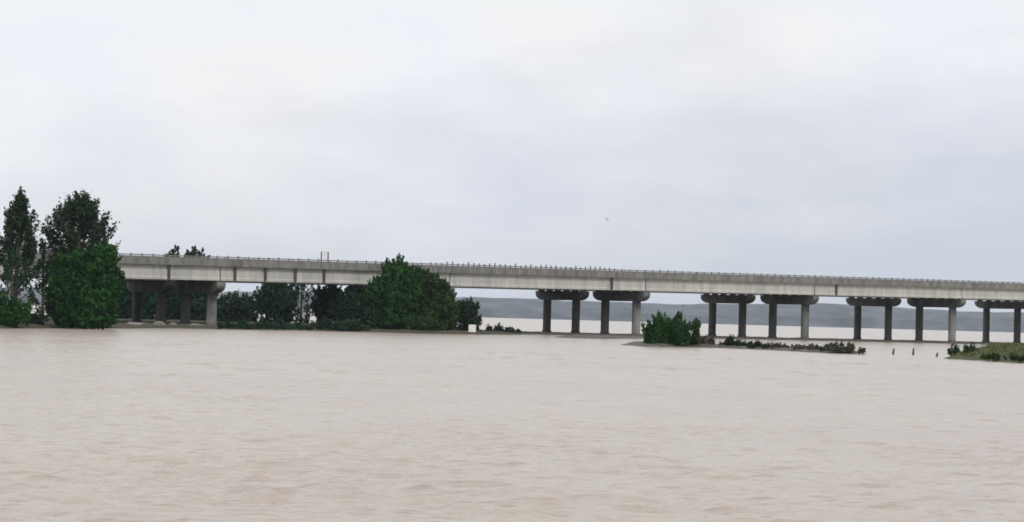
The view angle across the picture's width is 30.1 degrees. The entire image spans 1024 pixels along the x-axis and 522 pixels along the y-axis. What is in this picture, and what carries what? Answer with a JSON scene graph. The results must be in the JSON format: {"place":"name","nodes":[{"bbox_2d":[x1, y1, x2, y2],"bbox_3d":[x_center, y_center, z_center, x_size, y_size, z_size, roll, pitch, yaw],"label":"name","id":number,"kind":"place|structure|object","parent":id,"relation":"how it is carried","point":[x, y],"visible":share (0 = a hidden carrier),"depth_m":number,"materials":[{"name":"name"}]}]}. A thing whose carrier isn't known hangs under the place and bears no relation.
{"place":"outdoors","nodes":[
{"label":"outdoors","id":0,"kind":"place"},
{"bbox_2d":[0,305,1023,521],"bbox_3d":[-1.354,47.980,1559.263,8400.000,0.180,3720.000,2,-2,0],"label":"water","id":1,"kind":"structure","parent":0,"point":[163,425],"depth_m":44.38,"materials":[{"name":"beige liquid"}]},
{"bbox_2d":[0,314,521,334],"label":"riverbank","id":2,"kind":"structure","parent":1,"relation":"on","point":[121,323],"depth_m":253.35,"materials":[{"name":"plant"}]},
{"bbox_2d":[0,290,33,326],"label":"bush","id":3,"kind":"object","parent":2,"relation":"on","point":[21,311],"visible":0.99,"depth_m":191.49,"materials":[{"name":"green plant"}]},
{"bbox_2d":[0,246,36,320],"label":"tree","id":4,"kind":"object","parent":2,"relation":"on","point":[12,255],"visible":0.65,"depth_m":195.87,"materials":[{"name":"green plant"}]},
{"bbox_2d":[0,186,47,305],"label":"tree","id":5,"kind":"object","parent":2,"relation":"on","point":[18,225],"visible":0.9,"depth_m":202.51,"materials":[{"name":"green plant"}]},
{"bbox_2d":[28,310,48,324],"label":"bush","id":6,"kind":"object","parent":2,"relation":"on","point":[36,319],"visible":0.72,"depth_m":200.43,"materials":[{"name":"green plant"}]},
{"bbox_2d":[26,249,53,322],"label":"tree","id":7,"kind":"object","parent":2,"relation":"on","point":[47,272],"visible":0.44,"depth_m":209.79,"materials":[{"name":"green plant"}]},
{"bbox_2d":[37,189,120,276],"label":"tree","id":8,"kind":"object","parent":2,"relation":"on","point":[78,215],"visible":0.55,"depth_m":213.00,"materials":[{"name":"green plant"}]},
{"bbox_2d":[42,241,125,329],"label":"bush","id":9,"kind":"object","parent":2,"relation":"on","point":[84,289],"visible":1,"depth_m":201.58,"materials":[{"name":"green plant"}]},
{"bbox_2d":[126,322,141,324],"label":"rock","id":10,"kind":"object","parent":2,"relation":"on","point":[135,323],"visible":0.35,"depth_m":226.79,"materials":[{"name":"grey stone"}]},
{"bbox_2d":[116,280,156,318],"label":"tree","id":11,"kind":"object","parent":2,"relation":"on","point":[124,301],"visible":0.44,"depth_m":314.75,"materials":[{"name":"green plant"}]},
{"bbox_2d":[153,321,164,324],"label":"rock","id":12,"kind":"object","parent":2,"relation":"on","point":[159,322],"visible":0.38,"depth_m":236.16,"materials":[{"name":"grey stone"}]},
{"bbox_2d":[148,281,180,319],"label":"tree","id":13,"kind":"object","parent":2,"relation":"on","point":[173,297],"visible":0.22,"depth_m":321.13,"materials":[{"name":"green plant"}]},
{"bbox_2d":[165,244,187,319],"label":"tree","id":14,"kind":"object","parent":2,"relation":"on","point":[175,249],"visible":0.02,"depth_m":334.67,"materials":[{"name":"green plant"}]},
{"bbox_2d":[177,246,210,319],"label":"tree","id":15,"kind":"object","parent":2,"relation":"on","point":[194,252],"visible":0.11,"depth_m":332.02,"materials":[{"name":"green plant"}]},
{"bbox_2d":[192,293,228,321],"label":"bush","id":16,"kind":"object","parent":2,"relation":"on","point":[201,314],"visible":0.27,"depth_m":321.03,"materials":[{"name":"green plant"}]},
{"bbox_2d":[216,320,245,329],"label":"bush","id":17,"kind":"object","parent":2,"relation":"on","point":[228,324],"visible":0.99,"depth_m":237.30,"materials":[{"name":"green plant"}]},
{"bbox_2d":[217,289,253,321],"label":"bush","id":18,"kind":"object","parent":2,"relation":"on","point":[226,311],"visible":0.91,"depth_m":313.14,"materials":[{"name":"green plant"}]},
{"bbox_2d":[238,291,258,321],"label":"bush","id":19,"kind":"object","parent":2,"relation":"on","point":[254,317],"visible":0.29,"depth_m":329.01,"materials":[{"name":"green plant"}]},
{"bbox_2d":[237,315,273,329],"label":"bush","id":20,"kind":"object","parent":2,"relation":"on","point":[260,325],"visible":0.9,"depth_m":241.80,"materials":[{"name":"green plant"}]},
{"bbox_2d":[254,283,290,322],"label":"tree","id":21,"kind":"object","parent":2,"relation":"on","point":[270,303],"visible":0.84,"depth_m":317.07,"materials":[{"name":"green plant"}]},
{"bbox_2d":[270,319,296,329],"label":"bush","id":22,"kind":"object","parent":2,"relation":"on","point":[279,325],"visible":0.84,"depth_m":244.74,"materials":[{"name":"green plant"}]},
{"bbox_2d":[281,284,296,322],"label":"tree","id":23,"kind":"object","parent":2,"relation":"on","point":[286,317],"visible":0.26,"depth_m":325.53,"materials":[{"name":"green plant"}]},
{"bbox_2d":[287,284,316,323],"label":"tree","id":24,"kind":"object","parent":2,"relation":"on","point":[294,295],"visible":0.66,"depth_m":321.41,"materials":[{"name":"green plant"}]},
{"bbox_2d":[292,322,314,330],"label":"bush","id":25,"kind":"object","parent":2,"relation":"on","point":[301,326],"visible":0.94,"depth_m":248.49,"materials":[{"name":"green plant"}]},
{"bbox_2d":[310,285,343,323],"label":"tree","id":26,"kind":"object","parent":2,"relation":"on","point":[319,306],"visible":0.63,"depth_m":299.28,"materials":[{"name":"green plant"}]},
{"bbox_2d":[310,316,347,330],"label":"bush","id":27,"kind":"object","parent":2,"relation":"on","point":[324,325],"visible":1,"depth_m":249.87,"materials":[{"name":"green plant"}]},
{"bbox_2d":[326,284,364,323],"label":"tree","id":28,"kind":"object","parent":2,"relation":"on","point":[348,306],"visible":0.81,"depth_m":267.66,"materials":[{"name":"green plant"}]},
{"bbox_2d":[334,316,370,331],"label":"bush","id":29,"kind":"object","parent":2,"relation":"on","point":[352,325],"visible":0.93,"depth_m":252.60,"materials":[{"name":"green plant"}]},
{"bbox_2d":[357,289,367,325],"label":"tree","id":30,"kind":"object","parent":2,"relation":"on","point":[362,292],"visible":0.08,"depth_m":269.99,"materials":[{"name":"green plant"}]},
{"bbox_2d":[360,252,425,329],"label":"bush","id":31,"kind":"object","parent":2,"relation":"on","point":[392,294],"visible":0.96,"depth_m":261.53,"materials":[{"name":"green plant"}]},
{"bbox_2d":[403,314,447,330],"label":"bush","id":32,"kind":"object","parent":2,"relation":"on","point":[424,325],"visible":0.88,"depth_m":258.57,"materials":[{"name":"green plant"}]},
{"bbox_2d":[417,268,460,329],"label":"bush","id":33,"kind":"object","parent":2,"relation":"on","point":[437,300],"visible":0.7,"depth_m":264.58,"materials":[{"name":"green plant"}]},
{"bbox_2d":[454,296,482,330],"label":"bush","id":34,"kind":"object","parent":2,"relation":"on","point":[469,312],"visible":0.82,"depth_m":275.14,"materials":[{"name":"green plant"}]},
{"bbox_2d":[468,324,476,333],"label":"notice board","id":35,"kind":"object","parent":2,"relation":"on","point":[472,327],"visible":0.86,"depth_m":259.37,"materials":[{"name":"white paint"}]},
{"bbox_2d":[485,322,521,332],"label":"bush","id":36,"kind":"object","parent":2,"relation":"on","point":[498,327],"visible":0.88,"depth_m":282.50,"materials":[{"name":"green plant"}]},
{"bbox_2d":[0,250,1023,341],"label":"highway bridge","id":37,"kind":"structure","parent":1,"relation":"on","point":[186,272],"depth_m":294.79,"materials":[{"name":"concrete"}]},
{"bbox_2d":[321,251,328,262],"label":"road sign","id":38,"kind":"object","parent":37,"relation":"on","point":[324,254],"visible":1,"depth_m":265.16,"materials":[{"name":"metal"}]},
{"bbox_2d":[33,277,1023,342],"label":"highway bridge","id":39,"kind":"structure","parent":1,"relation":"on","point":[137,288],"depth_m":334.88,"materials":[{"name":"concrete"}]},
{"bbox_2d":[621,341,864,353],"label":"spit","id":40,"kind":"structure","parent":1,"relation":"on","point":[640,344],"depth_m":192.22,"materials":[{"name":"soil"}]},
{"bbox_2d":[641,305,691,344],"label":"bush","id":41,"kind":"object","parent":40,"relation":"on","point":[660,328],"visible":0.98,"depth_m":194.21,"materials":[{"name":"green plant"}]},
{"bbox_2d":[688,317,701,344],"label":"bush","id":42,"kind":"object","parent":40,"relation":"on","point":[695,335],"visible":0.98,"depth_m":195.59,"materials":[{"name":"green plant"}]},
{"bbox_2d":[698,334,714,343],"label":"bush","id":43,"kind":"object","parent":40,"relation":"on","point":[709,340],"visible":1,"depth_m":195.77,"materials":[{"name":"green plant"}]},
{"bbox_2d":[719,333,738,344],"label":"bush","id":44,"kind":"object","parent":40,"relation":"on","point":[730,340],"visible":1,"depth_m":195.37,"materials":[{"name":"green plant"}]},
{"bbox_2d":[736,340,748,345],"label":"bush","id":45,"kind":"object","parent":40,"relation":"on","point":[740,343],"visible":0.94,"depth_m":194.57,"materials":[{"name":"green plant"}]},
{"bbox_2d":[746,339,761,347],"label":"bush","id":46,"kind":"object","parent":40,"relation":"on","point":[757,343],"visible":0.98,"depth_m":192.59,"materials":[{"name":"green plant"}]},
{"bbox_2d":[760,342,777,347],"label":"bush","id":47,"kind":"object","parent":40,"relation":"on","point":[765,345],"visible":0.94,"depth_m":191.17,"materials":[{"name":"green plant"}]},
{"bbox_2d":[770,342,789,347],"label":"bush","id":48,"kind":"object","parent":40,"relation":"on","point":[778,345],"visible":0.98,"depth_m":189.75,"materials":[{"name":"green plant"}]},
{"bbox_2d":[791,343,807,348],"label":"bush","id":49,"kind":"object","parent":40,"relation":"on","point":[799,346],"visible":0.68,"depth_m":186.25,"materials":[{"name":"green plant"}]},
{"bbox_2d":[807,343,825,349],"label":"bush","id":50,"kind":"object","parent":40,"relation":"on","point":[811,346],"visible":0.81,"depth_m":183.63,"materials":[{"name":"green plant"}]},
{"bbox_2d":[819,342,835,350],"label":"bush","id":51,"kind":"object","parent":40,"relation":"on","point":[821,348],"visible":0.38,"depth_m":180.69,"materials":[{"name":"green plant"}]},
{"bbox_2d":[825,341,855,352],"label":"bush","id":52,"kind":"object","parent":40,"relation":"on","point":[849,347],"visible":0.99,"depth_m":178.59,"materials":[{"name":"green plant"}]},
{"bbox_2d":[857,347,865,354],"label":"bush","id":53,"kind":"object","parent":40,"relation":"on","point":[861,350],"visible":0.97,"depth_m":175.18,"materials":[{"name":"green plant"}]},
{"bbox_2d":[512,331,1003,344],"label":"mudbank","id":54,"kind":"structure","parent":1,"relation":"on","point":[596,336],"depth_m":310.44,"materials":[{"name":"soil"}]},
{"bbox_2d":[943,341,1023,362],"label":"grass mound","id":55,"kind":"object","parent":1,"relation":"on","point":[960,357],"depth_m":161.95,"materials":[{"name":"green plant"}]},
{"bbox_2d":[947,343,960,355],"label":"bush","id":56,"kind":"object","parent":55,"relation":"on","point":[954,351],"visible":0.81,"depth_m":167.72,"materials":[{"name":"green plant"}]},
{"bbox_2d":[962,342,976,353],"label":"bush","id":57,"kind":"object","parent":55,"relation":"on","point":[967,348],"visible":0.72,"depth_m":165.73,"materials":[{"name":"green plant"}]},
{"bbox_2d":[979,352,1001,361],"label":"bush","id":58,"kind":"object","parent":55,"relation":"on","point":[993,356],"visible":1,"depth_m":157.22,"materials":[{"name":"green plant"}]},
{"bbox_2d":[1003,353,1023,362],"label":"bush","id":59,"kind":"object","parent":55,"relation":"on","point":[1014,357],"visible":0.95,"depth_m":153.78,"materials":[{"name":"green plant"}]},
{"bbox_2d":[0,287,1023,332],"bbox_3d":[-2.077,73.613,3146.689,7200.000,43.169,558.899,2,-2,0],"label":"hills","id":60,"kind":"structure","parent":0,"point":[830,315],"depth_m":3008.75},
{"bbox_2d":[0,0,1023,311],"label":"sky","id":61,"kind":"structure","parent":0,"point":[869,139],"materials":[{"name":"white"}]}
]}

